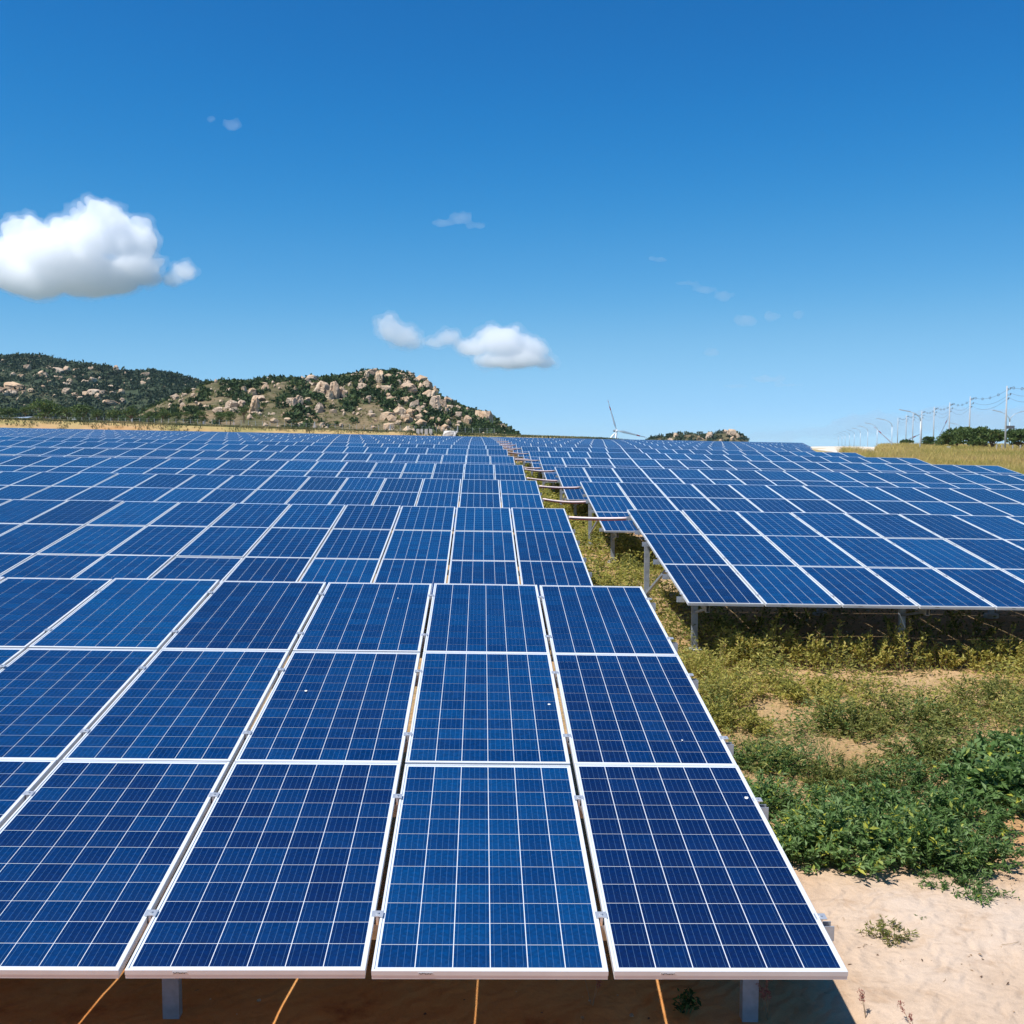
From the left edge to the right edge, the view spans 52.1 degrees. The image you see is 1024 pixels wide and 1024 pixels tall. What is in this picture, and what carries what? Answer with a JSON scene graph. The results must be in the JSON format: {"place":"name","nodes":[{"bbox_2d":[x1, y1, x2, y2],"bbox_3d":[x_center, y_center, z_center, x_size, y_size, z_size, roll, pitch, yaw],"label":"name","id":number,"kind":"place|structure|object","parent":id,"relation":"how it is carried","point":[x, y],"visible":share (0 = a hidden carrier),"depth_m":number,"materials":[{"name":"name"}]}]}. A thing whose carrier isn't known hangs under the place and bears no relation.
{"place":"outdoors","nodes":[
{"label":"outdoors","id":0,"kind":"place"},
{"bbox_2d":[0,358,174,420],"bbox_3d":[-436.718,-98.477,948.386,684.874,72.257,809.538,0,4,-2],"label":"hill","id":1,"kind":"structure","parent":0,"point":[135,392],"depth_m":666.55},
{"bbox_2d":[0,352,212,420],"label":"hillside scrub","id":2,"kind":"object","parent":1,"relation":"on","point":[165,378],"visible":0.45,"depth_m":696.68,"materials":[{"name":"plant"}]},
{"bbox_2d":[127,373,497,431],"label":"rocky hill","id":3,"kind":"structure","parent":0,"point":[213,401],"depth_m":329.34,"materials":[{"name":"stone"}]},
{"bbox_2d":[114,367,520,434],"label":"rocky hill scrub","id":4,"kind":"object","parent":3,"relation":"on","point":[234,384],"visible":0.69,"depth_m":347.64,"materials":[{"name":"plant"}]},
{"bbox_2d":[138,372,499,429],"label":"rocky hill undergrowth","id":5,"kind":"object","parent":3,"relation":"on","point":[345,415],"visible":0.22,"depth_m":332.30,"materials":[{"name":"green plant"}]},
{"bbox_2d":[314,381,329,394],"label":"boulder","id":6,"kind":"object","parent":3,"relation":"on","point":[322,387],"visible":0.52,"depth_m":356.86,"materials":[{"name":"stone"}]},
{"bbox_2d":[157,369,506,433],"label":"rocky hill scree","id":7,"kind":"structure","parent":3,"relation":"on","point":[259,413],"depth_m":335.40,"materials":[{"name":"stone"}]},
{"bbox_2d":[379,370,452,431],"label":"crag stones","id":8,"kind":"object","parent":3,"relation":"on","point":[389,416],"visible":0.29,"depth_m":321.54,"materials":[{"name":"stone"}]},
{"bbox_2d":[0,419,1023,1023],"bbox_3d":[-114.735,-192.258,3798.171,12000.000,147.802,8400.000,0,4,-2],"label":"ground","id":9,"kind":"structure","parent":0,"point":[952,977],"depth_m":5.94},
{"bbox_2d":[0,447,35,455],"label":"solar table","id":10,"kind":"object","parent":9,"relation":"on","point":[8,451],"visible":0.66,"depth_m":43.67,"materials":[{"name":"glass"}]},
{"bbox_2d":[25,399,65,417],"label":"tree","id":11,"kind":"object","parent":9,"relation":"on","point":[45,405],"visible":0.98,"depth_m":282.64,"materials":[{"name":"green plant"}]},
{"bbox_2d":[0,440,105,447],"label":"solar table","id":12,"kind":"object","parent":9,"relation":"on","point":[44,444],"visible":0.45,"depth_m":52.13,"materials":[{"name":"glass"}]},
{"bbox_2d":[0,436,157,442],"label":"solar table","id":13,"kind":"object","parent":9,"relation":"on","point":[75,439],"visible":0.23,"depth_m":61.07,"materials":[{"name":"glass"}]},
{"bbox_2d":[70,403,96,419],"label":"tree","id":14,"kind":"object","parent":9,"relation":"on","point":[77,414],"visible":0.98,"depth_m":282.66,"materials":[{"name":"green plant"}]},
{"bbox_2d":[0,433,196,439],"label":"solar table","id":15,"kind":"object","parent":9,"relation":"on","point":[98,436],"visible":0.12,"depth_m":69.78,"materials":[{"name":"glass"}]},
{"bbox_2d":[0,432,226,437],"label":"solar table","id":16,"kind":"object","parent":9,"relation":"on","point":[109,434],"visible":0.13,"depth_m":78.48,"materials":[{"name":"glass"}]},
{"bbox_2d":[3,430,251,435],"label":"solar table","id":17,"kind":"object","parent":9,"relation":"on","point":[125,433],"visible":0.14,"depth_m":87.15,"materials":[{"name":"glass"}]},
{"bbox_2d":[49,430,268,434],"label":"solar table","id":18,"kind":"object","parent":9,"relation":"on","point":[162,432],"visible":0.1,"depth_m":95.95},
{"bbox_2d":[84,430,288,434],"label":"solar table","id":19,"kind":"object","parent":9,"relation":"on","point":[183,432],"visible":0.09,"depth_m":104.64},
{"bbox_2d":[2,417,488,432],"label":"wire fence","id":20,"kind":"object","parent":9,"relation":"on","point":[284,424],"visible":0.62,"depth_m":249.90,"materials":[{"name":"metal"}]},
{"bbox_2d":[0,455,526,497],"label":"solar table","id":21,"kind":"object","parent":9,"relation":"on","point":[225,467],"visible":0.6,"depth_m":34.86,"materials":[{"name":"glass"}]},
{"bbox_2d":[14,447,515,477],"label":"solar table","id":22,"kind":"object","parent":9,"relation":"on","point":[259,455],"visible":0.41,"depth_m":43.78,"materials":[{"name":"glass"}]},
{"bbox_2d":[0,471,543,527],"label":"solar table","id":23,"kind":"object","parent":9,"relation":"on","point":[235,489],"visible":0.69,"depth_m":26.25,"materials":[{"name":"glass"}]},
{"bbox_2d":[0,499,592,600],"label":"solar table","id":24,"kind":"object","parent":9,"relation":"on","point":[96,539],"visible":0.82,"depth_m":16.48,"materials":[{"name":"glass"}]},
{"bbox_2d":[569,516,626,520],"bbox_3d":[1.561,0.121,19.047,1.068,0.076,0.042,1,4,13],"label":"conduit","id":25,"kind":"object","parent":24,"relation":"attached to","point":[600,518],"visible":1,"depth_m":19.03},
{"bbox_2d":[94,442,508,461],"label":"solar table","id":26,"kind":"object","parent":9,"relation":"on","point":[298,448],"visible":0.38,"depth_m":52.48,"materials":[{"name":"glass"}]},
{"bbox_2d":[0,417,618,438],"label":"bank grass","id":27,"kind":"structure","parent":9,"relation":"on","point":[309,429],"depth_m":239.89,"materials":[{"name":"plant"}]},
{"bbox_2d":[152,439,503,453],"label":"solar table","id":28,"kind":"object","parent":9,"relation":"on","point":[487,447],"visible":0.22,"depth_m":61.52,"materials":[{"name":"glass"}]},
{"bbox_2d":[193,437,499,448],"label":"solar table","id":29,"kind":"object","parent":9,"relation":"on","point":[345,441],"visible":0.15,"depth_m":70.30,"materials":[{"name":"glass"}]},
{"bbox_2d":[226,436,497,443],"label":"solar table","id":30,"kind":"object","parent":9,"relation":"on","point":[439,441],"visible":0.14,"depth_m":79.08,"materials":[{"name":"glass"}]},
{"bbox_2d":[252,435,494,441],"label":"solar table","id":31,"kind":"object","parent":9,"relation":"on","point":[416,439],"visible":0.06,"depth_m":87.81,"materials":[{"name":"glass"}]},
{"bbox_2d":[277,435,492,439],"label":"solar table","id":32,"kind":"object","parent":9,"relation":"on","point":[386,437],"visible":0.09,"depth_m":96.56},
{"bbox_2d":[289,434,491,438],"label":"solar table","id":33,"kind":"object","parent":9,"relation":"on","point":[383,436],"visible":0.06,"depth_m":105.30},
{"bbox_2d":[0,577,847,1021],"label":"solar table","id":34,"kind":"object","parent":9,"relation":"on","point":[130,709],"visible":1,"depth_m":5.88,"materials":[{"name":"glass"}]},
{"bbox_2d":[505,439,721,447],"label":"solar table","id":35,"kind":"object","parent":9,"relation":"on","point":[605,441],"visible":0.1,"depth_m":97.67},
{"bbox_2d":[508,440,747,455],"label":"solar table","id":36,"kind":"object","parent":9,"relation":"on","point":[509,441],"visible":0.13,"depth_m":88.85,"materials":[{"name":"glass"}]},
{"bbox_2d":[511,441,788,456],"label":"solar table","id":37,"kind":"object","parent":9,"relation":"on","point":[515,442],"visible":0.15,"depth_m":80.17,"materials":[{"name":"glass"}]},
{"bbox_2d":[515,460,788,668],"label":"aisle weeds","id":38,"kind":"object","parent":9,"relation":"on","point":[580,529],"visible":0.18,"depth_m":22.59,"materials":[{"name":"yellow plant"}]},
{"bbox_2d":[515,443,815,462],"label":"solar table","id":39,"kind":"object","parent":9,"relation":"on","point":[518,445],"visible":0.25,"depth_m":71.15,"materials":[{"name":"glass"}]},
{"bbox_2d":[672,987,700,1013],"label":"leafy sprig","id":40,"kind":"object","parent":9,"relation":"on","point":[685,1003],"visible":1,"depth_m":5.63,"materials":[{"name":"green plant"}]},
{"bbox_2d":[521,446,863,466],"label":"solar table","id":41,"kind":"object","parent":9,"relation":"on","point":[678,451],"visible":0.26,"depth_m":62.43,"materials":[{"name":"glass"}]},
{"bbox_2d":[680,649,725,683],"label":"weedy shrub","id":42,"kind":"object","parent":9,"relation":"on","point":[694,668],"visible":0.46,"depth_m":12.68,"materials":[{"name":"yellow plant"}]},
{"bbox_2d":[680,611,743,641],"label":"shaded vine","id":43,"kind":"object","parent":9,"relation":"on","point":[715,617],"visible":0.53,"depth_m":15.44,"materials":[{"name":"green plant"}]},
{"bbox_2d":[693,639,751,678],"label":"weedy shrub","id":44,"kind":"object","parent":9,"relation":"on","point":[728,660],"visible":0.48,"depth_m":13.16,"materials":[{"name":"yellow plant"}]},
{"bbox_2d":[693,672,756,708],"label":"weedy shrub","id":45,"kind":"object","parent":9,"relation":"on","point":[742,699],"visible":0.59,"depth_m":11.73,"materials":[{"name":"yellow plant"}]},
{"bbox_2d":[528,451,928,478],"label":"solar table","id":46,"kind":"object","parent":9,"relation":"on","point":[535,455],"visible":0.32,"depth_m":53.59,"materials":[{"name":"glass"}]},
{"bbox_2d":[702,693,754,729],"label":"weedy shrub","id":47,"kind":"object","parent":9,"relation":"on","point":[708,705],"visible":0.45,"depth_m":11.03,"materials":[{"name":"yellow plant"}]},
{"bbox_2d":[709,624,759,666],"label":"weedy shrub","id":48,"kind":"object","parent":9,"relation":"on","point":[729,638],"visible":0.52,"depth_m":13.86,"materials":[{"name":"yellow plant"}]},
{"bbox_2d":[704,666,779,697],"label":"weedy shrub","id":49,"kind":"object","parent":9,"relation":"on","point":[761,683],"visible":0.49,"depth_m":12.36,"materials":[{"name":"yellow plant"}]},
{"bbox_2d":[725,629,767,669],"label":"weedy shrub","id":50,"kind":"object","parent":9,"relation":"on","point":[746,644],"visible":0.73,"depth_m":13.71,"materials":[{"name":"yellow plant"}]},
{"bbox_2d":[710,703,783,736],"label":"leafy bush","id":51,"kind":"object","parent":9,"relation":"on","point":[760,727],"visible":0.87,"depth_m":10.81,"materials":[{"name":"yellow plant"}]},
{"bbox_2d":[756,980,771,1019],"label":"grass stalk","id":52,"kind":"object","parent":9,"relation":"on","point":[764,995],"depth_m":5.56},
{"bbox_2d":[735,606,802,646],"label":"shaded vine","id":53,"kind":"object","parent":9,"relation":"on","point":[760,619],"visible":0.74,"depth_m":15.11,"materials":[{"name":"green plant"}]},
{"bbox_2d":[729,729,817,776],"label":"leafy bush","id":54,"kind":"object","parent":9,"relation":"on","point":[758,752],"visible":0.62,"depth_m":9.71,"materials":[{"name":"green plant"}]},
{"bbox_2d":[743,768,808,818],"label":"leafy bush","id":55,"kind":"object","parent":9,"relation":"on","point":[760,787],"visible":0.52,"depth_m":8.59,"materials":[{"name":"green plant"}]},
{"bbox_2d":[752,612,805,666],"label":"weedy shrub","id":56,"kind":"object","parent":9,"relation":"on","point":[782,645],"visible":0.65,"depth_m":13.91,"materials":[{"name":"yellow plant"}]},
{"bbox_2d":[538,457,1023,491],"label":"solar table","id":57,"kind":"object","parent":9,"relation":"on","point":[549,463],"visible":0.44,"depth_m":44.71,"materials":[{"name":"glass"}]},
{"bbox_2d":[554,467,1023,514],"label":"solar table","id":58,"kind":"object","parent":9,"relation":"on","point":[571,476],"visible":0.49,"depth_m":35.68,"materials":[{"name":"glass"}]},
{"bbox_2d":[762,607,833,636],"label":"shaded vine","id":59,"kind":"object","parent":9,"relation":"on","point":[790,613],"visible":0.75,"depth_m":16.24,"materials":[{"name":"green plant"}]},
{"bbox_2d":[579,482,1023,562],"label":"solar table","id":60,"kind":"object","parent":9,"relation":"on","point":[607,499],"visible":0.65,"depth_m":26.69,"materials":[{"name":"glass"}]},
{"bbox_2d":[768,805,844,867],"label":"leafy bush","id":61,"kind":"object","parent":9,"relation":"on","point":[795,849],"visible":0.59,"depth_m":7.52,"materials":[{"name":"green plant"}]},
{"bbox_2d":[782,632,831,670],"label":"weedy shrub","id":62,"kind":"object","parent":9,"relation":"on","point":[798,648],"visible":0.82,"depth_m":13.73,"materials":[{"name":"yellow plant"}]},
{"bbox_2d":[771,667,873,708],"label":"leafy bush","id":63,"kind":"object","parent":9,"relation":"on","point":[820,683],"visible":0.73,"depth_m":12.00,"materials":[{"name":"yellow plant"}]},
{"bbox_2d":[626,510,1023,655],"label":"solar table","id":64,"kind":"object","parent":9,"relation":"on","point":[924,564],"visible":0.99,"depth_m":16.08,"materials":[{"name":"glass"}]},
{"bbox_2d":[632,577,1023,657],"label":"shade weeds","id":65,"kind":"object","parent":9,"relation":"on","point":[833,609],"visible":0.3,"depth_m":16.34,"materials":[{"name":"green plant"}]},
{"bbox_2d":[771,778,885,826],"bbox_3d":[2.556,2.349,8.412,0.888,0.378,1.050,0,4,-2],"label":"leafy bush","id":66,"kind":"object","parent":9,"relation":"on","point":[816,791],"visible":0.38,"depth_m":8.50,"materials":[{"name":"green plant"}]},
{"bbox_2d":[809,619,862,668],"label":"weedy shrub","id":67,"kind":"object","parent":9,"relation":"on","point":[841,645],"visible":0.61,"depth_m":13.89,"materials":[{"name":"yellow plant"}]},
{"bbox_2d":[773,792,916,881],"bbox_3d":[2.418,2.307,7.702,1.128,0.582,1.035,-4,5,-44],"label":"leafy bush","id":68,"kind":"object","parent":9,"relation":"on","point":[830,821],"visible":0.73,"depth_m":7.55,"materials":[{"name":"green plant"}]},
{"bbox_2d":[679,643,1023,786],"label":"dry weeds","id":69,"kind":"object","parent":9,"relation":"on","point":[822,708],"visible":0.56,"depth_m":10.93,"materials":[{"name":"green plant"}]},
{"bbox_2d":[681,630,1023,730],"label":"pale weeds","id":70,"kind":"object","parent":9,"relation":"on","point":[1014,665],"visible":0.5,"depth_m":12.61,"materials":[{"name":"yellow plant"}]},
{"bbox_2d":[796,750,913,793],"bbox_3d":[3.040,2.283,9.230,0.965,0.347,0.910,2,4,27],"label":"leafy bush","id":71,"kind":"object","parent":9,"relation":"on","point":[830,774],"visible":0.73,"depth_m":9.19,"materials":[{"name":"green plant"}]},
{"bbox_2d":[812,697,902,741],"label":"leafy bush","id":72,"kind":"object","parent":9,"relation":"on","point":[870,727],"visible":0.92,"depth_m":10.88,"materials":[{"name":"green plant"}]},
{"bbox_2d":[708,693,1023,826],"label":"green weeds","id":73,"kind":"object","parent":9,"relation":"on","point":[909,786],"visible":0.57,"depth_m":9.92,"materials":[{"name":"green plant"}]},
{"bbox_2d":[845,628,900,672],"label":"weedy shrub","id":74,"kind":"object","parent":9,"relation":"on","point":[868,648],"visible":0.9,"depth_m":13.79,"materials":[{"name":"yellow plant"}]},
{"bbox_2d":[826,777,938,826],"bbox_3d":[2.908,2.353,8.325,0.905,0.396,0.901,2,4,31],"label":"leafy bush","id":75,"kind":"object","parent":9,"relation":"on","point":[892,802],"visible":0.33,"depth_m":8.45,"materials":[{"name":"green plant"}]},
{"bbox_2d":[857,915,918,946],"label":"weed tuft","id":76,"kind":"object","parent":9,"relation":"on","point":[886,935],"visible":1,"depth_m":6.50,"materials":[{"name":"green plant"}]},
{"bbox_2d":[880,617,927,670],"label":"weedy shrub","id":77,"kind":"object","parent":9,"relation":"on","point":[903,647],"visible":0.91,"depth_m":13.88,"materials":[{"name":"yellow plant"}]},
{"bbox_2d":[853,755,972,808],"bbox_3d":[3.433,2.332,9.049,1.221,0.352,1.137,-4,5,-43],"label":"leafy bush","id":78,"kind":"object","parent":9,"relation":"on","point":[933,778],"visible":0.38,"depth_m":9.15,"materials":[{"name":"green plant"}]},
{"bbox_2d":[848,680,978,732],"bbox_3d":[4.323,2.118,11.351,1.448,0.423,1.300,0,4,-2],"label":"leafy bush","id":79,"kind":"object","parent":9,"relation":"on","point":[942,706],"visible":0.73,"depth_m":11.25,"materials":[{"name":"green plant"}]},
{"bbox_2d":[883,609,951,650],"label":"shaded vine","id":80,"kind":"object","parent":9,"relation":"on","point":[913,617],"visible":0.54,"depth_m":14.97,"materials":[{"name":"green plant"}]},
{"bbox_2d":[848,803,993,872],"bbox_3d":[2.958,2.372,7.742,1.013,0.475,0.935,0,4,-2],"label":"leafy bush","id":81,"kind":"object","parent":9,"relation":"on","point":[923,832],"visible":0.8,"depth_m":7.52,"materials":[{"name":"green plant"}]},
{"bbox_2d":[836,442,1023,473],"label":"tall grass","id":82,"kind":"structure","parent":9,"relation":"on","point":[1009,457],"depth_m":107.00,"materials":[{"name":"plant"}]},
{"bbox_2d":[863,720,999,776],"bbox_3d":[3.984,2.224,9.961,1.200,0.419,1.178,0,4,-2],"label":"leafy bush","id":83,"kind":"object","parent":9,"relation":"on","point":[925,738],"visible":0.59,"depth_m":9.93,"materials":[{"name":"green plant"}]},
{"bbox_2d":[913,641,965,669],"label":"weedy shrub","id":84,"kind":"object","parent":9,"relation":"on","point":[952,655],"visible":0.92,"depth_m":13.93,"materials":[{"name":"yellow plant"}]},
{"bbox_2d":[936,426,971,446],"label":"tree","id":85,"kind":"object","parent":9,"relation":"on","point":[946,436],"visible":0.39,"depth_m":204.34,"materials":[{"name":"green plant"}]},
{"bbox_2d":[887,774,1023,840],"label":"leafy bush","id":86,"kind":"object","parent":9,"relation":"on","point":[949,800],"visible":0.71,"depth_m":8.26,"materials":[{"name":"green plant"}]},
{"bbox_2d":[910,860,1019,905],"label":"leafy bush","id":87,"kind":"object","parent":9,"relation":"on","point":[963,877],"visible":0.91,"depth_m":7.21,"materials":[{"name":"green plant"}]},
{"bbox_2d":[934,609,1001,647],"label":"shaded vine","id":88,"kind":"object","parent":9,"relation":"on","point":[953,624],"visible":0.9,"depth_m":15.50,"materials":[{"name":"green plant"}]},
{"bbox_2d":[951,426,992,447],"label":"tree","id":89,"kind":"object","parent":9,"relation":"on","point":[979,435],"visible":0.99,"depth_m":188.15,"materials":[{"name":"green plant"}]},
{"bbox_2d":[921,818,1023,873],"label":"leafy bush","id":90,"kind":"object","parent":9,"relation":"on","point":[1002,852],"visible":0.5,"depth_m":7.59,"materials":[{"name":"green plant"}]},
{"bbox_2d":[927,674,1023,720],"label":"leafy bush","id":91,"kind":"object","parent":9,"relation":"on","point":[990,691],"visible":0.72,"depth_m":11.98,"materials":[{"name":"green plant"}]},
{"bbox_2d":[933,740,1023,814],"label":"leafy bush","id":92,"kind":"object","parent":9,"relation":"on","point":[987,779],"visible":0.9,"depth_m":8.80,"materials":[{"name":"green plant"}]},
{"bbox_2d":[954,638,1003,670],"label":"weedy shrub","id":93,"kind":"object","parent":9,"relation":"on","point":[973,658],"visible":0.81,"depth_m":13.88,"materials":[{"name":"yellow plant"}]},
{"bbox_2d":[949,729,1023,779],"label":"leafy bush","id":94,"kind":"object","parent":9,"relation":"on","point":[1016,747],"visible":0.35,"depth_m":9.43,"materials":[{"name":"green plant"}]},
{"bbox_2d":[978,428,1004,448],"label":"tree","id":95,"kind":"object","parent":9,"relation":"on","point":[997,435],"visible":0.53,"depth_m":196.26,"materials":[{"name":"green plant"}]},
{"bbox_2d":[963,725,1021,756],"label":"leafy bush","id":96,"kind":"object","parent":9,"relation":"on","point":[1002,736],"visible":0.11,"depth_m":10.10,"materials":[{"name":"green plant"}]},
{"bbox_2d":[982,624,1023,671],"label":"weedy shrub","id":97,"kind":"object","parent":9,"relation":"on","point":[1001,647],"visible":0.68,"depth_m":13.98,"materials":[{"name":"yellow plant"}]},
{"bbox_2d":[1004,386,1014,447],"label":"power pole","id":98,"kind":"object","parent":9,"relation":"on","point":[1009,427],"visible":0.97,"depth_m":171.53,"materials":[{"name":"concrete"}]},
{"bbox_2d":[1000,428,1023,446],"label":"tree","id":99,"kind":"object","parent":9,"relation":"on","point":[1014,436],"visible":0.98,"depth_m":179.15,"materials":[{"name":"green plant"}]},
{"bbox_2d":[0,0,1023,446],"label":"sky","id":100,"kind":"structure","parent":0,"point":[790,221],"materials":[{"name":"blue"}]},
{"bbox_2d":[651,433,747,441],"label":"rocky hill","id":101,"kind":"structure","parent":0,"point":[724,435],"depth_m":599.02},
{"bbox_2d":[645,429,749,441],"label":"hill scrub","id":102,"kind":"object","parent":101,"relation":"on","point":[681,435],"visible":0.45,"depth_m":601.21,"materials":[{"name":"plant"}]},
{"bbox_2d":[720,730,864,778],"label":"short grass","id":103,"kind":"structure","parent":0,"point":[751,770],"depth_m":10.01,"materials":[{"name":"plant"}]},
{"bbox_2d":[811,446,875,451],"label":"sandy track","id":104,"kind":"structure","parent":0,"point":[831,448],"depth_m":255.42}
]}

